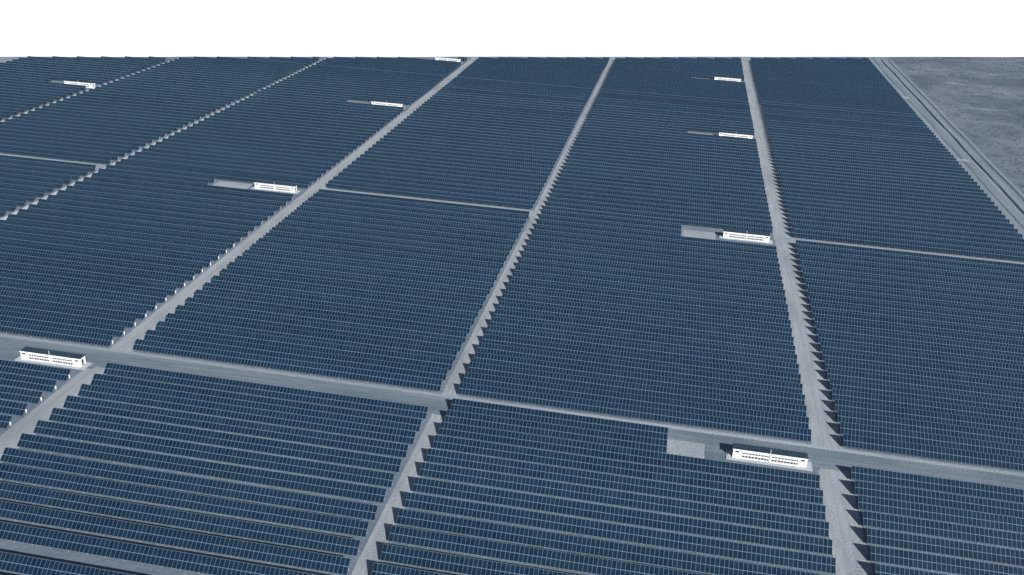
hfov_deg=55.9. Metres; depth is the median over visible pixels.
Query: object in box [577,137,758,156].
solar panel row
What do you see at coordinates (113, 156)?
solar panel row
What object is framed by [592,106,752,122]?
solar panel row
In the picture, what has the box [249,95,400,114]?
solar panel row
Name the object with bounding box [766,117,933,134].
solar panel row
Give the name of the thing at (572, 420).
solar panel row
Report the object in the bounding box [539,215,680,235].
solar panel row
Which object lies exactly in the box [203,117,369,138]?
solar panel row
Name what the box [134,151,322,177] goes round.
solar panel row
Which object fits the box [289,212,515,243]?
solar panel row
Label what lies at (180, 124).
solar panel row
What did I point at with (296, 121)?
solar panel row
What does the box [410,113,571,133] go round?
solar panel row
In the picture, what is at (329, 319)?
solar panel row
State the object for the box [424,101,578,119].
solar panel row
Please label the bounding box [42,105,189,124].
solar panel row
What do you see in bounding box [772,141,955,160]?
solar panel row
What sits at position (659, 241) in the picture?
solar panel row
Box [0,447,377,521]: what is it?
solar panel row
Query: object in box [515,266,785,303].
solar panel row
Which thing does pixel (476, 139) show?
solar panel row
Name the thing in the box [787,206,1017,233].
solar panel row
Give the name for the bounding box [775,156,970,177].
solar panel row
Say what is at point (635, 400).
solar panel row
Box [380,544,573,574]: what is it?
solar panel row
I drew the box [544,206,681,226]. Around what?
solar panel row
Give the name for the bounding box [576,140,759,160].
solar panel row
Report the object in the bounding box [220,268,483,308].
solar panel row
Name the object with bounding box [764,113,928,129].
solar panel row
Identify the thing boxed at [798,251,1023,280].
solar panel row
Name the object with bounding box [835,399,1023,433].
solar panel row
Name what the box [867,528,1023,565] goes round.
solar panel row
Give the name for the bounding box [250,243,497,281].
solar panel row
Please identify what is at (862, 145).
solar panel row
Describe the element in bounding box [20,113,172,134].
solar panel row
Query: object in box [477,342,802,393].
solar panel row
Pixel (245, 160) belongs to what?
solar panel row
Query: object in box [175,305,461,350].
solar panel row
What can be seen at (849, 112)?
solar panel row
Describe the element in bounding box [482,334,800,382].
solar panel row
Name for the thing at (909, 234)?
solar panel row
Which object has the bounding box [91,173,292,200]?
solar panel row
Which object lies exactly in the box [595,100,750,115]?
solar panel row
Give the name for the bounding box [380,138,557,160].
solar panel row
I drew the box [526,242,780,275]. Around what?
solar panel row
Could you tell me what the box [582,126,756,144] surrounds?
solar panel row
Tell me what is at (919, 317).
solar panel row
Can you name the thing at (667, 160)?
solar panel row
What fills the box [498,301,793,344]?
solar panel row
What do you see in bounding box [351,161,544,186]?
solar panel row
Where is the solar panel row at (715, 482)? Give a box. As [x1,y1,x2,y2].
[433,435,822,504]
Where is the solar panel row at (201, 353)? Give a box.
[133,339,441,390]
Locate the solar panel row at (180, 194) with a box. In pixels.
[74,181,280,209]
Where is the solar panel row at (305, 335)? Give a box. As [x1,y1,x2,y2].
[165,313,456,360]
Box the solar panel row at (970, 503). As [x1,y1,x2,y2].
[855,480,1023,517]
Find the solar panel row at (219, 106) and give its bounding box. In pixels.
[82,91,221,108]
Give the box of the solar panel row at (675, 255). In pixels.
[529,236,779,269]
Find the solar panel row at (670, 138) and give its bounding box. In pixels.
[581,129,756,147]
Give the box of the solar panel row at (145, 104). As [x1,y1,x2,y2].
[70,96,211,113]
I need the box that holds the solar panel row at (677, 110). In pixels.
[594,102,751,117]
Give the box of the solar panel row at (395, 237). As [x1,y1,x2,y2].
[277,222,509,255]
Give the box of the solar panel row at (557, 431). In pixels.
[444,410,666,452]
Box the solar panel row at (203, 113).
[63,98,206,116]
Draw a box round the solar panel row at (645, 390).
[468,362,806,416]
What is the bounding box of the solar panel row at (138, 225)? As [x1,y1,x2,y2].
[17,208,241,241]
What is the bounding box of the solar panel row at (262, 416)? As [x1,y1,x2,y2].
[78,384,415,443]
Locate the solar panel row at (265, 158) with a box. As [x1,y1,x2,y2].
[149,145,332,170]
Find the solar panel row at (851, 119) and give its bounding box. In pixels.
[764,111,926,126]
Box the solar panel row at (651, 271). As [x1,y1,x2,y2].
[521,254,783,289]
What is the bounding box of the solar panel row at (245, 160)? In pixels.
[141,148,327,173]
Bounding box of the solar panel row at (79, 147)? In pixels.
[0,137,125,156]
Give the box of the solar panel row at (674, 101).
[598,93,749,108]
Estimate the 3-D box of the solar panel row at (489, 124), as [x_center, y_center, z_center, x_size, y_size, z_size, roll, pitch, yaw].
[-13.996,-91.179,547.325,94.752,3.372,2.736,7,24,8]
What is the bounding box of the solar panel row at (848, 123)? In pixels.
[765,115,931,131]
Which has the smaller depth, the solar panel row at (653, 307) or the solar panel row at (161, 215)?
the solar panel row at (653, 307)
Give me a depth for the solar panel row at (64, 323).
299.61 m
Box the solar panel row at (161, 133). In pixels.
[12,116,165,136]
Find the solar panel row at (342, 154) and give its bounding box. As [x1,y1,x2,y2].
[168,135,345,158]
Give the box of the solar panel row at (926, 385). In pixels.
[827,368,1023,402]
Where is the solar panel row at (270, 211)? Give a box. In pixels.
[66,185,275,214]
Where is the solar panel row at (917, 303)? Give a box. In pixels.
[808,288,1023,318]
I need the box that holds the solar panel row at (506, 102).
[432,95,581,112]
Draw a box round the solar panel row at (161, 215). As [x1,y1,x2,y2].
[37,199,255,230]
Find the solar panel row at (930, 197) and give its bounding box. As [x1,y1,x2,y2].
[781,181,994,205]
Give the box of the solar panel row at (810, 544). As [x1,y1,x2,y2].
[412,477,832,555]
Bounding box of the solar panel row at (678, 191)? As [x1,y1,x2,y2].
[558,177,766,202]
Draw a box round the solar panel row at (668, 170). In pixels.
[566,159,763,181]
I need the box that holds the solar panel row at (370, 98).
[266,87,412,104]
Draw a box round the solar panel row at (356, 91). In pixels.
[274,83,417,99]
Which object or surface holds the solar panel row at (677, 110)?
on the ground
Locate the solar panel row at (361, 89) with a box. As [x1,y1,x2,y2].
[278,81,420,97]
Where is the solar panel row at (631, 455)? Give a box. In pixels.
[439,422,819,488]
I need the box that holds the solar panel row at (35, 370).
[0,360,70,380]
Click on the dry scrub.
(1013, 80)
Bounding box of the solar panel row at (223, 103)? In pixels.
[89,89,226,106]
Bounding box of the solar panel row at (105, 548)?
[0,522,315,574]
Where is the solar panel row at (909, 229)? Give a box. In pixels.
[789,215,1023,242]
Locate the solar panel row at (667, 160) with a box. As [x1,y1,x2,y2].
[571,149,761,170]
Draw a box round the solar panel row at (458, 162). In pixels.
[364,151,550,175]
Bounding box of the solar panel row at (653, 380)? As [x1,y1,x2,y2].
[473,352,804,404]
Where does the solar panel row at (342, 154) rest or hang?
on the ground
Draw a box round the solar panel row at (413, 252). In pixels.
[264,232,503,267]
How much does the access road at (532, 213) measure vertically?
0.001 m
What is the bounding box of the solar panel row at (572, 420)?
[450,398,667,439]
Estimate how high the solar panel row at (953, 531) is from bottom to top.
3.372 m
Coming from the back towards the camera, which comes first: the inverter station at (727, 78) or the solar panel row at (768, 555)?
the inverter station at (727, 78)
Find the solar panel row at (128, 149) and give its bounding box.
[0,133,132,152]
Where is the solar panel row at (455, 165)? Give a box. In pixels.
[360,154,548,178]
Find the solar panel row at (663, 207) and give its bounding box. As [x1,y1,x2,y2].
[550,194,770,220]
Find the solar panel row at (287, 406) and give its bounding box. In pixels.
[90,373,421,431]
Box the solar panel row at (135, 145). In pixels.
[0,129,139,149]
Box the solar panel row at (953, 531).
[863,511,1023,549]
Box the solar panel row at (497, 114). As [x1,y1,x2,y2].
[418,106,575,125]
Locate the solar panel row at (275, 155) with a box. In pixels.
[155,141,336,165]
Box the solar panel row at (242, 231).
[28,204,248,237]
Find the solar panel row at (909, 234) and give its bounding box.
[791,219,1023,247]
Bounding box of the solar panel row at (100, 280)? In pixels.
[0,264,176,294]
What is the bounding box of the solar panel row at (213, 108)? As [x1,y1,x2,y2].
[76,93,216,110]
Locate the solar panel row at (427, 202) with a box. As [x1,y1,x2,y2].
[318,189,529,218]
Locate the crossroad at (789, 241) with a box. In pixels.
[783,237,1023,263]
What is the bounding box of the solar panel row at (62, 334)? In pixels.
[0,320,112,345]
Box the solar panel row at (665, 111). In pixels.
[593,104,751,119]
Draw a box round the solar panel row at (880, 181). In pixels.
[778,170,983,192]
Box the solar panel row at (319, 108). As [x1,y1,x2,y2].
[239,100,394,118]
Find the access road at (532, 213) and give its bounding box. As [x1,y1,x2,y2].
[316,188,537,216]
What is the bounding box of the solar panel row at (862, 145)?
[770,136,950,154]
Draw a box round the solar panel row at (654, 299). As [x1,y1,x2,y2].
[508,279,788,319]
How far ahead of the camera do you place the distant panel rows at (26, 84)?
651.29 m
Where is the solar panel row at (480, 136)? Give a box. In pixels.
[394,126,564,147]
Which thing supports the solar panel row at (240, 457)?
on the ground
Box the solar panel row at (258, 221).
[47,194,262,225]
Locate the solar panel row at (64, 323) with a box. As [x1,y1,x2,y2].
[0,310,124,336]
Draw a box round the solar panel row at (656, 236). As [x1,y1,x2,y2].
[536,221,776,251]
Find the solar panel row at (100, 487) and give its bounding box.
[0,463,368,538]
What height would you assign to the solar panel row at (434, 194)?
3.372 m
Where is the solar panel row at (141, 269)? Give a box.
[0,248,194,281]
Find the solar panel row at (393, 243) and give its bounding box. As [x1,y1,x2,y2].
[271,227,506,260]
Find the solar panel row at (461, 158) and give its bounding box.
[368,148,552,171]
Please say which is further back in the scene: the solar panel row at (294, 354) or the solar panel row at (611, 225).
the solar panel row at (611, 225)
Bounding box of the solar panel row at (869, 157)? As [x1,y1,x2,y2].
[773,147,961,167]
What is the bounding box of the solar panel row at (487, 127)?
[404,118,568,139]
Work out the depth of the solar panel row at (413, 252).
368.43 m
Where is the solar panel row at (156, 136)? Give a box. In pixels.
[4,119,159,139]
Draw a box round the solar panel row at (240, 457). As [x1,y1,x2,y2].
[33,420,393,487]
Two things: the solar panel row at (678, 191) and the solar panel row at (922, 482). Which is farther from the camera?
the solar panel row at (678, 191)
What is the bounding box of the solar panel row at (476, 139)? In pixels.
[390,129,562,150]
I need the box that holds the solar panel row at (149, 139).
[0,122,153,142]
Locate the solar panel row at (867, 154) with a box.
[772,144,958,164]
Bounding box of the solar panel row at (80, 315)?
[0,300,135,327]
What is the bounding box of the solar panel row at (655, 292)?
[512,272,787,311]
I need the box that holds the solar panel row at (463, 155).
[372,144,554,167]
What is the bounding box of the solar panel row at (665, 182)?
[561,170,765,193]
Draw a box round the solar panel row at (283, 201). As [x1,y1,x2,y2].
[83,177,286,205]
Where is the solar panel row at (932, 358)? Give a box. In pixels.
[821,341,1023,373]
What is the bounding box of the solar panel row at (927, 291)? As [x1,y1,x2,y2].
[804,274,1023,304]
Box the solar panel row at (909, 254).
[796,240,1023,268]
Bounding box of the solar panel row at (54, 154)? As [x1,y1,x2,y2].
[0,146,110,163]
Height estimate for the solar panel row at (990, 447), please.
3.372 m
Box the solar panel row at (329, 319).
[185,297,466,342]
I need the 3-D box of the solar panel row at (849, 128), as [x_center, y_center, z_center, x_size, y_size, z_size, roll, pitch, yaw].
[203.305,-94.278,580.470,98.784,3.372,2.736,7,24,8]
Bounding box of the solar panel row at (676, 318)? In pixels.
[501,293,791,335]
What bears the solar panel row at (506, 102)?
on the ground
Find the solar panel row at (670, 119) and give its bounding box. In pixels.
[590,111,752,127]
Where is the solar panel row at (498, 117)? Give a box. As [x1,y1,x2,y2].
[416,108,574,127]
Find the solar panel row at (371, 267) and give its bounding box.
[243,249,494,287]
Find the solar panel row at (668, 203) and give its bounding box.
[552,189,769,215]
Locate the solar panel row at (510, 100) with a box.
[435,93,583,110]
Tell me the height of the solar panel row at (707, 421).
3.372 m
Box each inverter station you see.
[15,346,91,369]
[64,80,94,88]
[250,181,299,193]
[371,100,404,108]
[435,56,462,63]
[714,76,740,81]
[719,131,752,138]
[719,229,772,243]
[726,443,812,470]
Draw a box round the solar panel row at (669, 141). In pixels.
[580,131,757,150]
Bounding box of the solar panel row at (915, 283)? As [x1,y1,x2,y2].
[803,268,1023,298]
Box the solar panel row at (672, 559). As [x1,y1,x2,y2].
[396,508,822,574]
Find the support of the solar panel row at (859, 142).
on the ground
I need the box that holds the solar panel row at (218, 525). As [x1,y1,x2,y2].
[0,482,359,557]
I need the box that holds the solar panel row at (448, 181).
[342,169,540,195]
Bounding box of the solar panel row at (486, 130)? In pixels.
[401,121,567,141]
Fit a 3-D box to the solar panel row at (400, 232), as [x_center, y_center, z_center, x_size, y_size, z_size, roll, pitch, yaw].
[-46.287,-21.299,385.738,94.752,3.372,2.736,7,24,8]
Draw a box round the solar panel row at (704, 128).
[587,116,753,135]
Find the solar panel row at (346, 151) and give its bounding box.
[174,132,349,154]
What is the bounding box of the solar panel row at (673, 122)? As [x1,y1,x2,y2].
[589,113,753,130]
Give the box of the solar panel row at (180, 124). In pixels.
[34,108,183,126]
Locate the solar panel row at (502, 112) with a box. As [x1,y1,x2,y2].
[422,103,576,122]
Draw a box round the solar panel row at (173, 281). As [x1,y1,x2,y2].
[0,256,184,287]
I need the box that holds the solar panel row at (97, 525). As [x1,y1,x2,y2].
[0,501,350,574]
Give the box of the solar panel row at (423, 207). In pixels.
[312,193,526,222]
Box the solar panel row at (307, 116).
[225,107,384,127]
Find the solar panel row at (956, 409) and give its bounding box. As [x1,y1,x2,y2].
[832,388,1023,422]
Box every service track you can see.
[0,57,186,121]
[1,57,332,219]
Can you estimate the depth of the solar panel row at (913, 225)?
424.15 m
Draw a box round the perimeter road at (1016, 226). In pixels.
[866,57,1023,238]
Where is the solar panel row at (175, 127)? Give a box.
[27,110,178,131]
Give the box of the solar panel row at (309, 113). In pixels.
[229,105,387,124]
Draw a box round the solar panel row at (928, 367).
[822,350,1023,382]
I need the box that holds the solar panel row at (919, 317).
[811,302,1023,332]
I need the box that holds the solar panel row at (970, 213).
[784,193,1005,218]
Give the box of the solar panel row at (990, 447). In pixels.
[840,422,1023,457]
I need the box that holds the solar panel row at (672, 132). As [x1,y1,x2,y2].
[584,123,755,141]
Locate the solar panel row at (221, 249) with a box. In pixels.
[0,219,226,253]
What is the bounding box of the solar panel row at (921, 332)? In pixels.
[814,317,1023,348]
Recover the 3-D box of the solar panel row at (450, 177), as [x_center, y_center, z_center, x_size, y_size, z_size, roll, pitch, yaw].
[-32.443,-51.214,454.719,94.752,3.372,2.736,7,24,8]
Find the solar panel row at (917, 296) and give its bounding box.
[806,281,1023,311]
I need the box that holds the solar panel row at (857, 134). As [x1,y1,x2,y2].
[767,125,940,142]
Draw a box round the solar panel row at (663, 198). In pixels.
[554,185,768,211]
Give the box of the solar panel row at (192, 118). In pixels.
[49,103,195,122]
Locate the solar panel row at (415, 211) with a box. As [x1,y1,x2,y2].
[307,197,523,227]
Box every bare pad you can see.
[213,181,252,188]
[667,439,703,458]
[682,230,715,239]
[956,158,970,161]
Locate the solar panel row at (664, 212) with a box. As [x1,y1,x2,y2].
[548,198,771,225]
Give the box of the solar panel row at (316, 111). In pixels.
[234,102,390,122]
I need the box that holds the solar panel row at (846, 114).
[763,106,922,121]
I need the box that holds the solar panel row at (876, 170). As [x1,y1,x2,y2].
[776,160,973,181]
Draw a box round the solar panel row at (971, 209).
[783,189,1001,214]
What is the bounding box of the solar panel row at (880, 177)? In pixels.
[777,166,979,188]
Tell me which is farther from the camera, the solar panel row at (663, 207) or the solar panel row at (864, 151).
the solar panel row at (864, 151)
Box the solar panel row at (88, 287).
[0,272,166,303]
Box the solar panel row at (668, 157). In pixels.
[573,146,760,167]
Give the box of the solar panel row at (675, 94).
[601,87,747,101]
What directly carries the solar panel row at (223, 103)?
on the ground
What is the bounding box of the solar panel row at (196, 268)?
[0,241,202,274]
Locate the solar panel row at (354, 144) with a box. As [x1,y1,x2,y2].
[186,126,358,147]
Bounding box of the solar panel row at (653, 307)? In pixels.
[505,286,790,327]
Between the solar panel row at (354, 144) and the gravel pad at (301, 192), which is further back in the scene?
the solar panel row at (354, 144)
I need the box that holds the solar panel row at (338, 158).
[162,138,341,162]
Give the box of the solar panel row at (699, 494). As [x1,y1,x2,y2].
[426,448,825,519]
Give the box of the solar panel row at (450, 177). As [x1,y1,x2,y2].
[347,165,542,190]
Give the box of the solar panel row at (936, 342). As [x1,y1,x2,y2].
[817,324,1023,356]
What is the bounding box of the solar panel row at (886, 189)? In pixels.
[780,177,990,200]
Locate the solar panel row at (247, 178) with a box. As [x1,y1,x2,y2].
[115,161,309,187]
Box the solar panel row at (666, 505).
[419,462,828,537]
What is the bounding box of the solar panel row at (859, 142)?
[769,133,947,151]
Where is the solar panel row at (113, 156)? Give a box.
[0,141,118,160]
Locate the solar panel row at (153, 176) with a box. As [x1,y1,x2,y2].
[97,168,208,184]
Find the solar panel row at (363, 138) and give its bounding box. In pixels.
[198,120,365,142]
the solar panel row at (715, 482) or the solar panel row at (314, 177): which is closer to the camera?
the solar panel row at (715, 482)
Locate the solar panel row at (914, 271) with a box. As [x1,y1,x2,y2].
[800,256,1023,286]
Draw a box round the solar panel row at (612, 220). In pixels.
[541,211,680,230]
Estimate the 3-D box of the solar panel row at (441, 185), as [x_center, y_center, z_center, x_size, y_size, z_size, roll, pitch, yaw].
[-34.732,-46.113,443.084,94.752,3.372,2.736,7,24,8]
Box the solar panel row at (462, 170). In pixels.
[356,158,546,182]
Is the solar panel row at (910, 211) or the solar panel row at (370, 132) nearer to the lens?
the solar panel row at (910, 211)
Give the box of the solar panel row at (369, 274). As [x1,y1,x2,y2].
[236,256,490,293]
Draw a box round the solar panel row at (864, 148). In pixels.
[771,138,953,157]
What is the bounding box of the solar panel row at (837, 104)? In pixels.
[760,97,913,111]
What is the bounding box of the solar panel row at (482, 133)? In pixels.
[397,124,565,145]
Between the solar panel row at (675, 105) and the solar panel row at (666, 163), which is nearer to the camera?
the solar panel row at (666, 163)
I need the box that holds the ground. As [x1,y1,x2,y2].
[0,57,1023,574]
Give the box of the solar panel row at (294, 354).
[144,329,447,381]
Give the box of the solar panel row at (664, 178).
[563,166,764,189]
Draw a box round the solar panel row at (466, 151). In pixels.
[375,141,555,165]
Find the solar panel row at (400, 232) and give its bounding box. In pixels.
[284,217,512,249]
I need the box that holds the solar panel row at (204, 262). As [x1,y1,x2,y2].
[0,233,210,266]
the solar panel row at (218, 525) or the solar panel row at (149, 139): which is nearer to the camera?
the solar panel row at (218, 525)
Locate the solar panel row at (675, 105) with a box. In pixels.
[596,97,750,112]
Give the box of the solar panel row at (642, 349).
[486,325,798,373]
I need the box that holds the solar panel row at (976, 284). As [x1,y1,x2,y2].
[801,262,1023,292]
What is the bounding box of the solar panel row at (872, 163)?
[775,153,967,174]
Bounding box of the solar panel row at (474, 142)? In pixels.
[387,132,560,153]
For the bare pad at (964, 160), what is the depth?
534.70 m
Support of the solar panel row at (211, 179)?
on the ground
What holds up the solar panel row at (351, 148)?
on the ground
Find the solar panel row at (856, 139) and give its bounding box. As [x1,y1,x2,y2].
[768,130,945,148]
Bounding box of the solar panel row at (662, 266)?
[524,248,781,282]
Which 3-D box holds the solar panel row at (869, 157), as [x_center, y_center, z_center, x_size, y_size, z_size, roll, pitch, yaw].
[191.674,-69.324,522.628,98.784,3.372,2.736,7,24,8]
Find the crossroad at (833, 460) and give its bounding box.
[0,336,1023,491]
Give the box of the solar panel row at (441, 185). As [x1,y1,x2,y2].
[338,173,538,199]
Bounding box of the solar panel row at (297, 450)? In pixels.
[49,407,401,473]
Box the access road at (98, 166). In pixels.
[0,154,106,169]
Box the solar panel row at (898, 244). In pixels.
[793,229,1023,261]
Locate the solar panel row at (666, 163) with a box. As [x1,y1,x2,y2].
[569,152,761,174]
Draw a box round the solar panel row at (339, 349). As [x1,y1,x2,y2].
[155,321,452,369]
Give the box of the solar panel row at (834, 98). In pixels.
[759,91,908,105]
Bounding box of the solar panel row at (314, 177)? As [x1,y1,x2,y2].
[127,155,317,180]
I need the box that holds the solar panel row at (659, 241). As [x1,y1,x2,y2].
[534,226,776,257]
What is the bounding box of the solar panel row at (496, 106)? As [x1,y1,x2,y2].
[427,99,579,118]
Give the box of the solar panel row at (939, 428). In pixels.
[837,410,1023,445]
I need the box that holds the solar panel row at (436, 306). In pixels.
[211,275,478,317]
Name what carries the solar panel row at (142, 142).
on the ground
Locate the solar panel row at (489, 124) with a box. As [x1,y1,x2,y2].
[407,116,570,135]
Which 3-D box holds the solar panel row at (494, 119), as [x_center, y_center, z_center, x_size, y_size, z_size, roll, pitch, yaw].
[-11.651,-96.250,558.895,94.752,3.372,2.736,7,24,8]
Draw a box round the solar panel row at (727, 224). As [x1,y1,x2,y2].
[546,202,772,232]
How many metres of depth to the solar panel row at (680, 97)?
637.65 m
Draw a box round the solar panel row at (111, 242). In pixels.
[0,226,219,261]
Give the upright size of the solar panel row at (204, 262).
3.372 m
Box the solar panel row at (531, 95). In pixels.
[442,87,586,101]
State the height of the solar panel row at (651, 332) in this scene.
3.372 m
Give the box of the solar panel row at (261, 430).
[63,395,407,458]
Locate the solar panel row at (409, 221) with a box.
[296,207,518,238]
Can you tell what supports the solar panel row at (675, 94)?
on the ground
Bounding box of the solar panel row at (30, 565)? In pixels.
[0,552,132,574]
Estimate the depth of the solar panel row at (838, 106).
634.72 m
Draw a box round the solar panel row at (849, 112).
[762,104,920,119]
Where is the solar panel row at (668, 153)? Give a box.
[574,143,759,163]
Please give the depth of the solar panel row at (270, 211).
407.77 m
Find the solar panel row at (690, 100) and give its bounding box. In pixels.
[599,91,749,106]
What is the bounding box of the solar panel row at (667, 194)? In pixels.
[556,181,768,206]
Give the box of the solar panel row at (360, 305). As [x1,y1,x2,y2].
[203,282,474,325]
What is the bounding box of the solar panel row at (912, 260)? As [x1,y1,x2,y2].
[797,245,1023,274]
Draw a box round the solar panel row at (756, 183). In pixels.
[565,163,763,185]
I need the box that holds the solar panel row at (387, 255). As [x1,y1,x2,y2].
[257,238,500,274]
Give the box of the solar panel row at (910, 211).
[785,197,1009,223]
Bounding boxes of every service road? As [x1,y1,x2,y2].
[0,57,478,462]
[351,57,616,574]
[740,57,872,574]
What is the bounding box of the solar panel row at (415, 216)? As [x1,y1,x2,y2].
[301,202,521,233]
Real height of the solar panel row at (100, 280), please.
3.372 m
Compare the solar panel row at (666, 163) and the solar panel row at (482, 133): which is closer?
the solar panel row at (666, 163)
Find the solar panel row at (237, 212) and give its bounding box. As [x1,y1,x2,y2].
[56,190,268,220]
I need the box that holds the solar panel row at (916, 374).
[825,359,1023,392]
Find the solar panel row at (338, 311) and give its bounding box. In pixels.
[194,289,470,333]
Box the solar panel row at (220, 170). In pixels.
[120,159,312,185]
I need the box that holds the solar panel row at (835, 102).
[760,95,911,109]
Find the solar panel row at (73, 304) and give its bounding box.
[0,290,146,320]
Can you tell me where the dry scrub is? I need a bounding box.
[893,57,1023,191]
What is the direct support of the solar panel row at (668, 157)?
on the ground
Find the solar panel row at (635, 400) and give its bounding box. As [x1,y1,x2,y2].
[463,372,808,428]
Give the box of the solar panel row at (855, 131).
[767,123,937,139]
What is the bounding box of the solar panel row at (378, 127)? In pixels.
[219,110,380,130]
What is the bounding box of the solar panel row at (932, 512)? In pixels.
[858,495,1023,532]
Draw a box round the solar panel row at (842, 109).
[761,101,917,116]
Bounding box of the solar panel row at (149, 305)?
[0,281,156,310]
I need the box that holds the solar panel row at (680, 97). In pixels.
[600,89,748,103]
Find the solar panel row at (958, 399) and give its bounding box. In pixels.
[830,378,1023,412]
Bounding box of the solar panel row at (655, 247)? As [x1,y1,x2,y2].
[531,231,778,262]
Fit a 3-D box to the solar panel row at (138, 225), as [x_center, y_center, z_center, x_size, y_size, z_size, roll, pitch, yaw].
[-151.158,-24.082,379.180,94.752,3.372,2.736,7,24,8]
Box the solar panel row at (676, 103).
[597,95,749,110]
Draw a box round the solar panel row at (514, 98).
[438,90,584,108]
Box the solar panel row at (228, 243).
[6,214,234,249]
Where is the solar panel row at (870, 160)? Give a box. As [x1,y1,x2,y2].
[773,150,964,170]
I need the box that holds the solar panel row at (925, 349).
[818,333,1023,364]
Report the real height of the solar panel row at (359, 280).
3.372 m
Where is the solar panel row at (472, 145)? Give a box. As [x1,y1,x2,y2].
[383,135,559,157]
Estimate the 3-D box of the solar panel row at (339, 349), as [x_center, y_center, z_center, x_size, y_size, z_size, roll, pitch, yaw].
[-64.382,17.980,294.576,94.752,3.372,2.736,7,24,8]
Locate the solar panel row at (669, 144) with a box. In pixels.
[578,134,757,153]
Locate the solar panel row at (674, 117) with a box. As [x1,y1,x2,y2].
[591,109,752,125]
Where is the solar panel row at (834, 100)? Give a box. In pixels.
[759,93,909,107]
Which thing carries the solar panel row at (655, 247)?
on the ground
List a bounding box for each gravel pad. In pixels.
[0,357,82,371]
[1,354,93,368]
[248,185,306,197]
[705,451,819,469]
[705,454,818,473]
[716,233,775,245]
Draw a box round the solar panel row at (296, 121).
[214,112,376,133]
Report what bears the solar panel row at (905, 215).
on the ground
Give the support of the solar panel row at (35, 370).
on the ground
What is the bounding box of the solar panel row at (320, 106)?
[244,98,397,116]
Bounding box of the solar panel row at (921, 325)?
[812,309,1023,340]
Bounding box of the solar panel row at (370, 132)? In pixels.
[209,115,373,135]
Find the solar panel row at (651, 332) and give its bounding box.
[494,309,794,353]
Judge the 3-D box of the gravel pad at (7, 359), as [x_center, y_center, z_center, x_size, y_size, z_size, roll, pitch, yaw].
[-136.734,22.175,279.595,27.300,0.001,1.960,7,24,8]
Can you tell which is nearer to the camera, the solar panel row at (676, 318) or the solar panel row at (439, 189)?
the solar panel row at (676, 318)
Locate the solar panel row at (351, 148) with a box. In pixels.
[180,129,353,151]
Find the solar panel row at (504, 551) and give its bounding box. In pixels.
[388,525,704,574]
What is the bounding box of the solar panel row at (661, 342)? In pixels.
[490,317,796,363]
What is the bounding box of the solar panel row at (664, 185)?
[560,174,766,197]
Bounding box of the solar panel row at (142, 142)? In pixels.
[0,125,146,146]
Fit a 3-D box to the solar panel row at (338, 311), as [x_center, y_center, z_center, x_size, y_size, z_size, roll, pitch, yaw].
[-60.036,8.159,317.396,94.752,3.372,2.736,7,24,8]
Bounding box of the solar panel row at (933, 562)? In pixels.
[870,545,1023,574]
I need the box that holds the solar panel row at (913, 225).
[788,210,1022,238]
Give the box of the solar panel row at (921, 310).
[809,295,1023,325]
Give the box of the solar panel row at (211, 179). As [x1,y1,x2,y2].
[105,165,214,182]
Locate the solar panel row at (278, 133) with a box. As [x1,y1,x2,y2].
[192,123,362,144]
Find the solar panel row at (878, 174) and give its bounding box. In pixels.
[777,163,976,184]
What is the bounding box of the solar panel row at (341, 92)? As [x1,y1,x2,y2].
[270,85,414,101]
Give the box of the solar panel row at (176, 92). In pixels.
[101,84,236,101]
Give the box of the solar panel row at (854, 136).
[768,128,942,145]
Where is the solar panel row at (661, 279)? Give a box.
[518,260,784,296]
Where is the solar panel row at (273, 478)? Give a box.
[17,433,385,502]
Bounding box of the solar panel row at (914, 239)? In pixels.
[792,224,1023,252]
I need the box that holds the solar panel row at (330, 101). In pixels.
[253,93,403,112]
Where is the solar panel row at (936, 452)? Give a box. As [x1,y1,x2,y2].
[843,434,1023,470]
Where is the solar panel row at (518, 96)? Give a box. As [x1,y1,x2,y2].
[440,88,585,104]
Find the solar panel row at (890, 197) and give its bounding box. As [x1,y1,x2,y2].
[782,185,997,209]
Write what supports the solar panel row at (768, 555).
on the ground
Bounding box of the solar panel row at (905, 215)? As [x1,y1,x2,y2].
[786,201,1013,228]
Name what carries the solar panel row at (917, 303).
on the ground
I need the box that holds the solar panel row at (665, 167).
[568,156,762,177]
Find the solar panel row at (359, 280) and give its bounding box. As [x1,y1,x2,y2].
[228,262,486,302]
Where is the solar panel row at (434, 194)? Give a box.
[327,180,533,208]
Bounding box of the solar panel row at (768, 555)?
[404,492,835,573]
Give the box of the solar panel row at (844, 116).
[763,108,924,124]
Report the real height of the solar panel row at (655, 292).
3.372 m
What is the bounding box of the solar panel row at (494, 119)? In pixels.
[413,111,572,130]
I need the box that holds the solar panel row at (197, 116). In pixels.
[56,100,200,118]
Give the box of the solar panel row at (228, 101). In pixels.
[95,86,231,103]
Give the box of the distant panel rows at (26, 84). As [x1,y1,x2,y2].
[0,56,947,574]
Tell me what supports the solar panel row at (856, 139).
on the ground
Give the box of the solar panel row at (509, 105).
[430,97,580,113]
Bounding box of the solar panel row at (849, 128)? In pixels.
[766,120,935,137]
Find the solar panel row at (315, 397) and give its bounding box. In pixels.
[103,362,427,419]
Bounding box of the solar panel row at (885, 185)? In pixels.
[779,174,986,196]
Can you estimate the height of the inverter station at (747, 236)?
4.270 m
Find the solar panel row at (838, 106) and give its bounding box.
[761,99,915,113]
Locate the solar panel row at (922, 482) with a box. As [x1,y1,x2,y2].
[851,466,1023,502]
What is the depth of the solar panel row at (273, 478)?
233.75 m
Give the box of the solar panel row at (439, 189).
[332,176,535,203]
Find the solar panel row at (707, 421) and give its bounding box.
[458,382,810,441]

